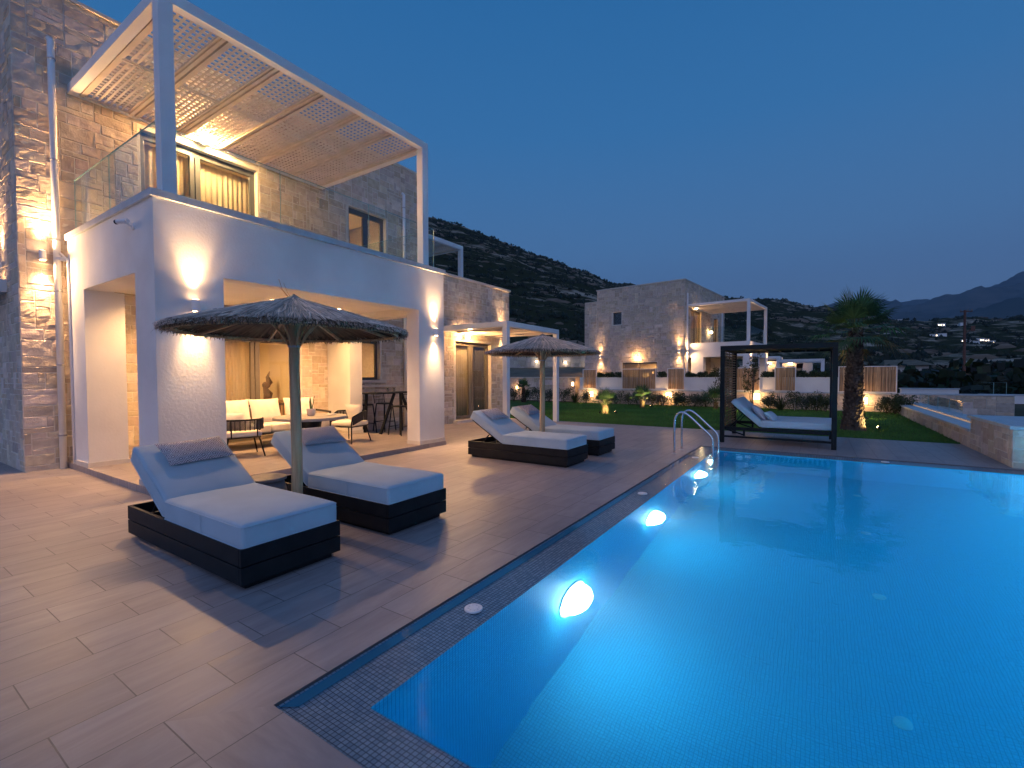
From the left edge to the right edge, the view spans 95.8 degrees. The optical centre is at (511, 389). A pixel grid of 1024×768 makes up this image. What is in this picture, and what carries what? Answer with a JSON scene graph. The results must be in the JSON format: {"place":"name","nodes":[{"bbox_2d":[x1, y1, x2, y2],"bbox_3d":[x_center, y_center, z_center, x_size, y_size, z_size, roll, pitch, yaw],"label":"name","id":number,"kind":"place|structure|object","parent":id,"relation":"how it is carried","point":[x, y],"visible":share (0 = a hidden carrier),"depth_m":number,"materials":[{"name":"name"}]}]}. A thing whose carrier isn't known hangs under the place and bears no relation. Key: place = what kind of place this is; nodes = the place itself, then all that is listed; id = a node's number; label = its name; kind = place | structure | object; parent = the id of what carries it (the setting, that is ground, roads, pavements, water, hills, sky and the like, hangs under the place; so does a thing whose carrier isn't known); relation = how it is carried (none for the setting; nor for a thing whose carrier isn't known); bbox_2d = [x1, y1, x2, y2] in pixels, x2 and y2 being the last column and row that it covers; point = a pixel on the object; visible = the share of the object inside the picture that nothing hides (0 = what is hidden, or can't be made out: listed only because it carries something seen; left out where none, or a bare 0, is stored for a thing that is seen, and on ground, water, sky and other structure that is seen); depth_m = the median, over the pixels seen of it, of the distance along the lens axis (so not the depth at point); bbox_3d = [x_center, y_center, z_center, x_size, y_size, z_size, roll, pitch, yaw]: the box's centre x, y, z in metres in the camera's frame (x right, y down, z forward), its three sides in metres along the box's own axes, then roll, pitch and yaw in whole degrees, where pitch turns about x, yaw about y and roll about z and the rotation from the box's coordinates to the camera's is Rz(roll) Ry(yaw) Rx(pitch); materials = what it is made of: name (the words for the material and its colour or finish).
{"place":"outdoors","nodes":[
{"label":"outdoors","id":0,"kind":"place"},
{"bbox_2d":[0,418,1023,767],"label":"terrace floor","id":1,"kind":"structure","parent":0,"point":[120,646],"depth_m":3.12,"materials":[{"name":"tile"}]},
{"bbox_2d":[128,438,339,588],"bbox_3d":[-2.516,0.958,4.091,2.060,0.856,0.800,1,2,33],"label":"sun lounger","id":2,"kind":"object","parent":1,"relation":"on","point":[229,518],"visible":0.91,"depth_m":3.71,"materials":[{"name":"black fabric"}]},
{"bbox_2d":[154,436,234,465],"bbox_3d":[-3.089,0.588,4.528,0.340,0.070,0.580,35,20,24],"label":"lattice pillow","id":3,"kind":"object","parent":2,"relation":"on","point":[176,453],"visible":1,"depth_m":4.47,"materials":[{"name":"fabric"}]},
{"bbox_2d":[0,0,510,495],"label":"villa","id":4,"kind":"object","parent":1,"relation":"on","point":[100,378],"visible":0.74,"depth_m":7.53,"materials":[{"name":"paint"}]},
{"bbox_2d":[113,218,134,229],"bbox_3d":[-4.986,-2.126,5.953,0.260,0.133,0.106,0,2,6],"label":"security camera","id":5,"kind":"object","parent":4,"relation":"attached to","point":[126,221],"visible":1,"depth_m":5.93,"materials":[{"name":"white plastic"}]},
{"bbox_2d":[144,144,188,196],"bbox_3d":[-6.800,-3.378,9.093,0.060,2.610,0.903,1,2,33],"label":"curtain","id":6,"kind":"object","parent":4,"relation":"hanging from","point":[150,171],"visible":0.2,"depth_m":8.93,"materials":[{"name":"beige fabric"}]},
{"bbox_2d":[191,299,199,311],"bbox_3d":[-4.091,-1.087,5.979,0.112,0.156,0.088,1,2,33],"label":"wall lamp","id":7,"kind":"object","parent":4,"relation":"attached to","point":[195,305],"visible":0.84,"depth_m":5.94,"materials":[{"name":"white plastic"}]},
{"bbox_2d":[140,132,254,215],"bbox_3d":[-6.348,-3.440,9.472,0.072,2.750,2.130,1,2,33],"label":"balcony door","id":8,"kind":"structure","parent":4,"relation":"in","point":[194,157],"depth_m":9.35,"materials":[{"name":"grey metal"}]},
{"bbox_2d":[200,163,248,213],"bbox_3d":[-6.198,-3.406,10.007,0.060,2.610,1.153,1,2,33],"label":"curtain","id":9,"kind":"object","parent":4,"relation":"hanging from","point":[221,188],"visible":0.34,"depth_m":9.98,"materials":[{"name":"beige fabric"}]},
{"bbox_2d":[225,341,249,411],"bbox_3d":[-6.208,0.003,10.079,0.060,2.230,1.423,1,2,33],"label":"curtain","id":10,"kind":"object","parent":4,"relation":"hanging from","point":[237,378],"visible":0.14,"depth_m":10.26,"materials":[{"name":"beige fabric"}]},
{"bbox_2d":[226,417,265,455],"bbox_3d":[-4.814,0.844,8.239,0.716,0.676,0.654,-2,2,-41],"label":"rope armchair","id":11,"kind":"object","parent":4,"relation":"on","point":[249,431],"visible":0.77,"depth_m":8.03,"materials":[{"name":"fabric"}]},
{"bbox_2d":[226,412,244,429],"bbox_3d":[-4.960,0.581,8.164,0.440,0.360,0.137,-1,-15,-28],"label":"cushion","id":12,"kind":"object","parent":11,"relation":"on","point":[235,416],"visible":0.31,"depth_m":8.18,"materials":[{"name":"beige fabric"}]},
{"bbox_2d":[67,0,428,264],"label":"pergola","id":13,"kind":"object","parent":4,"relation":"on","point":[141,22],"visible":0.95,"depth_m":7.74,"materials":[{"name":"white paint"}]},
{"bbox_2d":[226,339,288,441],"bbox_3d":[-5.979,-0.009,10.121,0.072,2.270,2.660,1,2,33],"label":"sliding door","id":14,"kind":"structure","parent":4,"relation":"in","point":[254,355],"depth_m":10.37,"materials":[{"name":"grey"}]},
{"bbox_2d":[278,400,282,414],"bbox_3d":[-6.860,0.678,12.524,0.400,0.760,1.150,1,2,33],"label":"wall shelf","id":15,"kind":"object","parent":4,"relation":"on","point":[280,401],"depth_m":12.88,"materials":[{"name":"wood"}]},
{"bbox_2d":[262,371,272,398],"bbox_3d":[-6.717,-0.103,12.729,0.246,0.819,0.239,-1,2,-15],"label":"sculpture","id":16,"kind":"object","parent":15,"relation":"on","point":[267,392],"visible":0.97,"depth_m":12.66,"materials":[{"name":"brown wood"}]},
{"bbox_2d":[249,403,330,434],"bbox_3d":[-5.173,0.732,9.530,0.854,0.820,2.740,1,2,33],"label":"sofa","id":17,"kind":"object","parent":4,"relation":"on","point":[272,427],"visible":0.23,"depth_m":9.47,"materials":[{"name":"fabric"}]},
{"bbox_2d":[226,399,251,422],"bbox_3d":[-5.526,0.453,9.155,0.178,0.520,0.660,-19,-9,35],"label":"cushion","id":18,"kind":"object","parent":17,"relation":"on","point":[237,406],"visible":0.43,"depth_m":9.22,"materials":[{"name":"beige fabric"}]},
{"bbox_2d":[248,398,280,421],"bbox_3d":[-5.152,0.437,9.687,0.178,0.520,0.660,-17,-7,28],"label":"cushion","id":19,"kind":"object","parent":17,"relation":"on","point":[268,410],"visible":0.87,"depth_m":9.61,"materials":[{"name":"beige fabric"}]},
{"bbox_2d":[283,397,313,414],"bbox_3d":[-4.724,0.417,10.303,0.178,0.520,0.660,-20,-12,41],"label":"cushion","id":20,"kind":"object","parent":17,"relation":"on","point":[304,403],"visible":0.37,"depth_m":10.27,"materials":[{"name":"beige fabric"}]},
{"bbox_2d":[272,413,346,427],"bbox_3d":[-3.815,0.830,8.784,1.300,0.662,1.300,1,2,33],"label":"round table","id":21,"kind":"object","parent":4,"relation":"on","point":[316,419],"visible":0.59,"depth_m":8.59,"materials":[{"name":"concrete"}]},
{"bbox_2d":[306,396,315,415],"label":"potted plant","id":22,"kind":"object","parent":21,"relation":"on","point":[311,410],"visible":1,"depth_m":8.82,"materials":[{"name":"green plant"}]},
{"bbox_2d":[330,410,370,443],"bbox_3d":[-3.501,0.788,10.032,0.716,0.676,0.654,1,2,23],"label":"rope armchair","id":23,"kind":"object","parent":4,"relation":"on","point":[358,419],"visible":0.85,"depth_m":9.84,"materials":[{"name":"white fabric"}]},
{"bbox_2d":[344,404,361,418],"bbox_3d":[-3.444,0.499,10.124,0.460,0.400,0.138,1,22,23],"label":"cushion","id":24,"kind":"object","parent":23,"relation":"on","point":[352,410],"visible":0.72,"depth_m":10.05,"materials":[{"name":"beige fabric"}]},
{"bbox_2d":[348,207,382,251],"bbox_3d":[-4.099,-3.537,12.893,0.072,2.730,1.280,1,2,33],"label":"balcony door","id":25,"kind":"structure","parent":4,"relation":"in","point":[364,217],"depth_m":12.88,"materials":[{"name":"grey metal"}]},
{"bbox_2d":[362,341,376,379],"bbox_3d":[-4.080,-0.834,13.001,0.060,1.120,0.680,1,2,33],"label":"window","id":26,"kind":"structure","parent":4,"relation":"in","point":[372,342],"depth_m":13.22,"materials":[{"name":"grey"}]},
{"bbox_2d":[428,234,462,276],"bbox_3d":[-4.064,-4.471,17.558,3.000,2.220,3.300,1,2,33],"label":"pergola","id":27,"kind":"object","parent":4,"relation":"on","point":[440,243],"visible":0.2,"depth_m":17.98,"materials":[{"name":"white paint"}]},
{"bbox_2d":[456,345,466,415],"bbox_3d":[-1.769,-0.310,15.369,0.054,2.480,0.853,1,2,33],"label":"curtain","id":28,"kind":"object","parent":4,"relation":"hanging from","point":[461,380],"visible":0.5,"depth_m":15.47,"materials":[{"name":"beige fabric"}]},
{"bbox_2d":[455,341,487,418],"bbox_3d":[-1.395,-0.319,15.633,0.072,2.520,1.920,1,2,33],"label":"sliding door","id":29,"kind":"structure","parent":4,"relation":"in","point":[470,345],"depth_m":15.61,"materials":[{"name":"grey"}]},
{"bbox_2d":[473,347,484,410],"bbox_3d":[-1.174,-0.339,16.276,0.054,2.480,1.083,1,2,33],"label":"curtain","id":30,"kind":"object","parent":4,"relation":"hanging from","point":[478,378],"visible":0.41,"depth_m":16.27,"materials":[{"name":"beige fabric"}]},
{"bbox_2d":[251,473,286,489],"bbox_3d":[-2.608,1.142,4.911,0.410,0.440,0.410,1,2,33],"label":"side table","id":31,"kind":"object","parent":1,"relation":"on","point":[276,480],"visible":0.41,"depth_m":4.86,"materials":[{"name":"ceramic"}]},
{"bbox_2d":[151,280,408,493],"bbox_3d":[-2.168,0.143,4.651,2.255,2.452,2.294,0,2,16],"label":"thatched parasol","id":32,"kind":"object","parent":1,"relation":"on","point":[294,320],"visible":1,"depth_m":4.55,"materials":[{"name":"beige plant"}]},
{"bbox_2d":[271,430,445,534],"bbox_3d":[-1.788,0.923,5.197,2.060,0.856,0.800,1,2,33],"label":"sun lounger","id":33,"kind":"object","parent":1,"relation":"on","point":[358,489],"visible":0.83,"depth_m":4.74,"materials":[{"name":"fabric"}]},
{"bbox_2d":[302,425,346,445],"bbox_3d":[-2.351,0.553,5.652,0.340,0.070,0.580,37,21,29],"label":"pillow","id":34,"kind":"object","parent":33,"relation":"on","point":[318,435],"visible":0.88,"depth_m":5.61,"materials":[{"name":"fabric"}]},
{"bbox_2d":[373,394,395,431],"bbox_3d":[-3.527,0.598,12.777,0.451,1.072,0.462,1,2,28],"label":"bar stool","id":35,"kind":"object","parent":1,"relation":"on","point":[384,402],"visible":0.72,"depth_m":12.72,"materials":[{"name":"black metal"}]},
{"bbox_2d":[362,391,406,433],"bbox_3d":[-3.169,0.611,12.130,0.640,1.102,1.450,1,2,33],"label":"bar table","id":36,"kind":"object","parent":1,"relation":"on","point":[388,409],"visible":0.52,"depth_m":11.77,"materials":[{"name":"black metal"}]},
{"bbox_2d":[388,394,406,435],"bbox_3d":[-2.781,0.632,11.547,0.451,1.072,0.462,1,2,28],"label":"bar stool","id":37,"kind":"object","parent":1,"relation":"on","point":[400,406],"visible":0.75,"depth_m":11.42,"materials":[{"name":"black metal"}]},
{"bbox_2d":[444,321,558,421],"bbox_3d":[-0.329,-0.444,14.677,2.480,3.020,3.080,1,2,33],"label":"pergola","id":38,"kind":"object","parent":1,"relation":"on","point":[505,331],"visible":0.92,"depth_m":13.82,"materials":[{"name":"white paint"}]},
{"bbox_2d":[468,410,587,467],"bbox_3d":[0.260,0.824,8.385,2.060,0.856,0.800,1,2,33],"label":"sun lounger","id":39,"kind":"object","parent":1,"relation":"on","point":[508,439],"visible":0.91,"depth_m":8.06,"materials":[{"name":"fabric"}]},
{"bbox_2d":[480,408,507,419],"bbox_3d":[-0.330,0.455,8.797,0.340,0.070,0.580,36,20,26],"label":"pillow","id":40,"kind":"object","parent":39,"relation":"on","point":[494,413],"visible":1,"depth_m":8.72,"materials":[{"name":"fabric"}]},
{"bbox_2d":[484,333,600,431],"bbox_3d":[0.579,0.071,8.970,2.294,2.326,2.255,1,2,26],"label":"thatched parasol","id":41,"kind":"object","parent":1,"relation":"on","point":[541,347],"visible":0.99,"depth_m":8.55,"materials":[{"name":"plant"}]},
{"bbox_2d":[509,406,614,455],"bbox_3d":[0.983,0.789,9.483,2.060,0.856,0.800,1,2,33],"label":"sun lounger","id":42,"kind":"object","parent":1,"relation":"on","point":[600,440],"visible":0.56,"depth_m":9.09,"materials":[{"name":"fabric"}]},
{"bbox_2d":[518,405,539,414],"bbox_3d":[0.387,0.421,9.887,0.340,0.070,0.580,36,20,27],"label":"pillow","id":43,"kind":"object","parent":42,"relation":"on","point":[529,409],"visible":0.98,"depth_m":9.79,"materials":[{"name":"fabric"}]},
{"bbox_2d":[276,446,1023,767],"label":"pool coping","id":44,"kind":"object","parent":1,"relation":"on","point":[342,716],"visible":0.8,"depth_m":2.50,"materials":[{"name":"tile"}]},
{"bbox_2d":[464,603,482,613],"bbox_3d":[-0.251,1.428,3.023,0.120,0.011,0.120,1,2,33],"label":"coping lid","id":45,"kind":"object","parent":44,"relation":"on","point":[473,608],"visible":1,"depth_m":3.01,"materials":[{"name":"white plastic"}]},
{"bbox_2d":[281,446,702,706],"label":"overflow water","id":46,"kind":"structure","parent":44,"relation":"on","point":[317,689],"depth_m":2.93,"materials":[{"name":"blue liquid"}]},
{"bbox_2d":[371,450,1018,767],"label":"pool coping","id":47,"kind":"object","parent":1,"relation":"in","point":[558,568],"visible":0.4,"depth_m":3.08,"materials":[{"name":"tile"}]},
{"bbox_2d":[671,409,719,459],"bbox_3d":[3.542,1.414,8.915,0.770,2.030,0.670,1,2,33],"label":"pool ladder","id":48,"kind":"object","parent":1,"relation":"attached to","point":[699,425],"visible":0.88,"depth_m":8.84,"materials":[{"name":"silver metal"}]},
{"bbox_2d":[719,342,837,449],"bbox_3d":[6.106,0.090,10.606,2.160,2.160,1.940,1,2,33],"label":"cabana daybed","id":49,"kind":"object","parent":1,"relation":"on","point":[784,424],"visible":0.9,"depth_m":10.23,"materials":[{"name":"black metal"}]},
{"bbox_2d":[752,405,766,419],"bbox_3d":[5.587,0.516,10.446,0.154,0.440,0.500,-45,-20,24],"label":"pillow","id":50,"kind":"object","parent":49,"relation":"on","point":[758,412],"visible":0.89,"depth_m":10.28,"materials":[{"name":"fabric"}]},
{"bbox_2d":[967,415,1023,468],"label":"stone end block","id":51,"kind":"structure","parent":1,"relation":"on","point":[1000,439],"depth_m":8.08,"materials":[{"name":"beige stone"}]},
{"bbox_2d":[77,0,1023,306],"label":"sky","id":52,"kind":"structure","parent":0,"point":[800,151],"materials":[{"name":"blue"}]},
{"bbox_2d":[510,367,608,376],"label":"earth terrace","id":53,"kind":"structure","parent":0,"point":[563,372],"depth_m":35.69,"materials":[{"name":"soil"}]},
{"bbox_2d":[373,451,1023,767],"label":"pool water","id":54,"kind":"structure","parent":0,"point":[723,609],"depth_m":2.70,"materials":[{"name":"blue liquid"}]},
{"bbox_2d":[580,377,829,391],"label":"white planter wall","id":55,"kind":"structure","parent":0,"point":[812,384],"depth_m":22.39,"materials":[{"name":"paint"}]},
{"bbox_2d":[428,217,1023,376],"bbox_3d":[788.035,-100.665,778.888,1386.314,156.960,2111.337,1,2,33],"label":"hill","id":56,"kind":"structure","parent":0,"point":[791,328],"depth_m":222.95,"materials":[{"name":"green plant"}]},
{"bbox_2d":[428,216,1023,374],"bbox_3d":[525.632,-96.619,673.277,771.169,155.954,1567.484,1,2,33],"label":"hillside scrub","id":57,"kind":"object","parent":56,"relation":"on","point":[579,329],"visible":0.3,"depth_m":204.57,"materials":[{"name":"green plant"}]},
{"bbox_2d":[429,217,1023,368],"bbox_3d":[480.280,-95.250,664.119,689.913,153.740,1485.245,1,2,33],"label":"hillside rocks","id":58,"kind":"object","parent":56,"relation":"on","point":[1001,345],"visible":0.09,"depth_m":177.98,"materials":[{"name":"grey stone"}]},
{"bbox_2d":[510,400,960,443],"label":"lawn","id":59,"kind":"structure","parent":0,"point":[516,403],"depth_m":15.90,"materials":[{"name":"plant"}]},
{"bbox_2d":[513,377,532,401],"bbox_3d":[0.690,-0.031,26.602,1.331,1.503,1.221,1,2,33],"label":"young palm","id":60,"kind":"object","parent":59,"relation":"on","point":[523,383],"visible":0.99,"depth_m":26.54,"materials":[{"name":"green plant"}]},
{"bbox_2d":[559,387,573,402],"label":"shrub","id":61,"kind":"object","parent":59,"relation":"on","point":[565,392],"visible":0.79,"depth_m":25.18,"materials":[{"name":"green plant"}]},
{"bbox_2d":[578,390,593,403],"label":"shrub","id":62,"kind":"object","parent":59,"relation":"on","point":[586,396],"visible":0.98,"depth_m":24.61,"materials":[{"name":"green plant"}]},
{"bbox_2d":[592,387,618,413],"bbox_3d":[3.596,0.396,18.227,1.310,1.112,1.271,-1,2,-17],"label":"young palm","id":63,"kind":"object","parent":59,"relation":"on","point":[603,395],"visible":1,"depth_m":18.12,"materials":[{"name":"green plant"}]},
{"bbox_2d":[629,384,656,407],"bbox_3d":[5.996,0.234,21.503,1.565,1.229,1.305,0,2,-9],"label":"young palm","id":64,"kind":"object","parent":59,"relation":"on","point":[641,391],"visible":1,"depth_m":21.31,"materials":[{"name":"green plant"}]},
{"bbox_2d":[644,391,661,404],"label":"shrub","id":65,"kind":"object","parent":59,"relation":"on","point":[650,398],"visible":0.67,"depth_m":22.89,"materials":[{"name":"green plant"}]},
{"bbox_2d":[654,393,672,405],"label":"shrub","id":66,"kind":"object","parent":59,"relation":"on","point":[663,399],"visible":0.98,"depth_m":22.49,"materials":[{"name":"green plant"}]},
{"bbox_2d":[668,391,685,405],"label":"shrub","id":67,"kind":"object","parent":59,"relation":"on","point":[676,396],"visible":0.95,"depth_m":22.28,"materials":[{"name":"green plant"}]},
{"bbox_2d":[685,393,703,406],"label":"shrub","id":68,"kind":"object","parent":59,"relation":"on","point":[693,398],"visible":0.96,"depth_m":21.74,"materials":[{"name":"green plant"}]},
{"bbox_2d":[700,384,730,408],"bbox_3d":[9.125,0.262,20.638,1.788,1.207,1.638,1,2,33],"label":"young palm","id":69,"kind":"object","parent":59,"relation":"on","point":[710,393],"visible":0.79,"depth_m":20.54,"materials":[{"name":"green plant"}]},
{"bbox_2d":[711,355,738,395],"bbox_3d":[8.752,-0.312,18.989,1.115,2.460,0.762,1,2,33],"label":"young tree","id":70,"kind":"object","parent":59,"relation":"on","point":[717,370],"visible":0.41,"depth_m":18.99,"materials":[{"name":"green plant"}]},
{"bbox_2d":[741,353,762,403],"bbox_3d":[9.825,-0.375,19.202,1.079,2.570,0.672,-1,2,-16],"label":"young tree","id":71,"kind":"object","parent":59,"relation":"on","point":[754,370],"visible":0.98,"depth_m":19.12,"materials":[{"name":"green plant"}]},
{"bbox_2d":[759,391,777,409],"bbox_3d":[11.202,0.477,20.066,0.866,0.831,0.871,1,2,33],"label":"shrub","id":72,"kind":"object","parent":59,"relation":"on","point":[766,401],"visible":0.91,"depth_m":20.04,"materials":[{"name":"green plant"}]},
{"bbox_2d":[769,395,792,410],"bbox_3d":[11.415,0.492,19.560,1.530,0.799,1.512,-1,2,-26],"label":"shrub","id":73,"kind":"object","parent":59,"relation":"on","point":[779,405],"visible":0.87,"depth_m":19.54,"materials":[{"name":"green plant"}]},
{"bbox_2d":[782,391,805,410],"bbox_3d":[11.909,0.460,19.483,0.933,0.897,0.905,1,2,33],"label":"shrub","id":74,"kind":"object","parent":59,"relation":"on","point":[796,398],"visible":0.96,"depth_m":19.47,"materials":[{"name":"green plant"}]},
{"bbox_2d":[578,389,1014,415],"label":"garden stone wall","id":75,"kind":"structure","parent":59,"relation":"on","point":[990,404],"depth_m":18.07,"materials":[{"name":"beige stone"}]},
{"bbox_2d":[583,369,596,388],"bbox_3d":[4.312,-0.601,25.689,0.820,1.080,0.043,1,2,33],"label":"bamboo screen","id":76,"kind":"object","parent":75,"relation":"on","point":[588,384],"visible":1,"depth_m":25.68,"materials":[{"name":"brown wood"}]},
{"bbox_2d":[622,368,655,389],"bbox_3d":[6.619,-0.563,24.173,1.820,1.080,0.042,1,2,33],"label":"bamboo screen","id":77,"kind":"object","parent":75,"relation":"on","point":[626,379],"visible":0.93,"depth_m":24.16,"materials":[{"name":"brown wood"}]},
{"bbox_2d":[667,368,684,389],"bbox_3d":[8.202,-0.536,23.133,0.850,1.080,0.042,1,2,33],"label":"bamboo screen","id":78,"kind":"object","parent":75,"relation":"on","point":[676,378],"visible":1,"depth_m":23.12,"materials":[{"name":"brown wood"}]},
{"bbox_2d":[719,367,759,390],"bbox_3d":[10.592,-0.496,21.563,1.730,1.080,0.042,1,2,33],"label":"bamboo screen","id":79,"kind":"object","parent":75,"relation":"on","point":[740,374],"visible":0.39,"depth_m":21.44,"materials":[{"name":"brown wood"}]},
{"bbox_2d":[774,367,795,390],"bbox_3d":[12.134,-0.470,20.550,0.820,1.080,0.043,1,2,33],"label":"bamboo screen","id":80,"kind":"object","parent":75,"relation":"on","point":[786,386],"visible":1,"depth_m":20.53,"materials":[{"name":"brown wood"}]},
{"bbox_2d":[838,366,897,392],"bbox_3d":[14.549,-0.429,18.963,1.920,1.080,0.043,1,2,33],"label":"bamboo screen","id":81,"kind":"object","parent":75,"relation":"on","point":[888,384],"visible":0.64,"depth_m":18.77,"materials":[{"name":"brown wood"}]},
{"bbox_2d":[797,394,815,410],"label":"shrub","id":82,"kind":"object","parent":59,"relation":"on","point":[804,402],"visible":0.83,"depth_m":19.21,"materials":[{"name":"green plant"}]},
{"bbox_2d":[805,390,826,411],"bbox_3d":[12.559,0.458,19.077,0.924,0.932,0.905,1,2,33],"label":"shrub","id":83,"kind":"object","parent":59,"relation":"on","point":[815,402],"visible":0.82,"depth_m":18.93,"materials":[{"name":"green plant"}]},
{"bbox_2d":[813,394,837,411],"bbox_3d":[12.736,0.507,18.819,0.939,0.848,0.877,1,2,33],"label":"shrub","id":84,"kind":"object","parent":59,"relation":"on","point":[827,399],"visible":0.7,"depth_m":18.77,"materials":[{"name":"green plant"}]},
{"bbox_2d":[802,285,918,430],"bbox_3d":[9.410,-0.872,12.608,2.474,3.964,2.728,0,2,-11],"label":"fan palm","id":85,"kind":"object","parent":59,"relation":"on","point":[853,411],"visible":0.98,"depth_m":12.47,"materials":[{"name":"green plant"}]},
{"bbox_2d":[874,396,896,413],"bbox_3d":[14.529,0.579,17.872,0.853,0.723,0.913,1,2,33],"label":"shrub","id":86,"kind":"object","parent":59,"relation":"on","point":[878,405],"visible":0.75,"depth_m":17.90,"materials":[{"name":"green plant"}]},
{"bbox_2d":[880,393,907,413],"bbox_3d":[14.518,0.560,17.504,0.953,0.845,1.023,1,2,33],"label":"shrub","id":87,"kind":"object","parent":59,"relation":"on","point":[896,406],"visible":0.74,"depth_m":17.46,"materials":[{"name":"green plant"}]},
{"bbox_2d":[888,393,920,413],"bbox_3d":[14.658,0.525,17.299,0.923,0.868,0.921,1,2,33],"label":"shrub","id":88,"kind":"object","parent":59,"relation":"on","point":[910,401],"visible":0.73,"depth_m":17.19,"materials":[{"name":"green plant"}]},
{"bbox_2d":[895,402,970,447],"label":"lit wall","id":89,"kind":"structure","parent":59,"relation":"on","point":[956,426],"depth_m":12.23,"materials":[{"name":"stone"}]},
{"bbox_2d":[527,391,1023,415],"bbox_3d":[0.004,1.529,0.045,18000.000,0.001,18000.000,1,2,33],"label":"ground","id":90,"kind":"structure","parent":0,"point":[1018,409],"depth_m":21.61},
{"bbox_2d":[510,377,579,401],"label":"side garden wall","id":91,"kind":"structure","parent":90,"relation":"on","point":[565,383],"depth_m":27.98,"materials":[{"name":"paint"}]},
{"bbox_2d":[510,356,584,367],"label":"retaining wall","id":92,"kind":"structure","parent":90,"relation":"on","point":[531,362],"depth_m":43.26,"materials":[{"name":"stone"}]},
{"bbox_2d":[585,278,767,392],"bbox_3d":[12.258,-3.212,33.606,10.793,7.770,8.950,1,2,39],"label":"neighbour villa","id":93,"kind":"object","parent":90,"relation":"on","point":[657,325],"visible":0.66,"depth_m":30.91,"materials":[{"name":"stone"}]},
{"bbox_2d":[691,310,699,342],"bbox_3d":[12.137,-3.896,30.839,0.060,2.700,2.150,1,2,39],"label":"balcony door","id":94,"kind":"structure","parent":93,"relation":"in","point":[694,312],"depth_m":30.84,"materials":[{"name":"grey"}]},
{"bbox_2d":[688,298,766,343],"bbox_3d":[14.159,-4.233,30.239,3.580,2.500,4.900,1,2,39],"label":"pergola","id":95,"kind":"object","parent":93,"relation":"on","point":[748,305],"visible":1,"depth_m":29.58,"materials":[{"name":"white paint"}]},
{"bbox_2d":[768,361,813,376],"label":"distant villa","id":96,"kind":"object","parent":90,"relation":"on","point":[807,367],"visible":0.12,"depth_m":44.42,"materials":[{"name":"grey paint"}]},
{"bbox_2d":[776,359,824,376],"bbox_3d":[24.338,-1.023,39.037,3.303,3.008,4.220,1,2,33],"label":"pergola","id":97,"kind":"object","parent":90,"relation":"on","point":[779,362],"visible":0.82,"depth_m":37.50,"materials":[{"name":"white paint"}]},
{"bbox_2d":[773,358,1023,393],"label":"olive grove","id":98,"kind":"object","parent":90,"relation":"on","point":[977,376],"visible":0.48,"depth_m":37.49,"materials":[{"name":"green plant"}]},
{"bbox_2d":[879,360,934,370],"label":"farmhouse","id":99,"kind":"object","parent":90,"relation":"on","point":[919,365],"visible":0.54,"depth_m":62.22,"materials":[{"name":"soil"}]},
{"bbox_2d":[960,309,974,386],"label":"utility pole","id":100,"kind":"object","parent":90,"relation":"on","point":[972,328],"visible":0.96,"depth_m":45.73,"materials":[{"name":"wood"}]},
{"bbox_2d":[828,271,1023,320],"bbox_3d":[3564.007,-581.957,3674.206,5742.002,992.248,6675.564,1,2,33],"label":"mountain","id":101,"kind":"structure","parent":0,"point":[1003,299],"depth_m":3309.00,"materials":[{"name":"grey stone"}]},
{"bbox_2d":[899,388,959,395],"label":"wall","id":102,"kind":"structure","parent":0,"point":[934,390],"depth_m":22.48,"materials":[{"name":"paint"}]},
{"bbox_2d":[1009,394,1023,403],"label":"wall","id":103,"kind":"structure","parent":0,"point":[1019,398],"depth_m":23.67,"materials":[{"name":"paint"}]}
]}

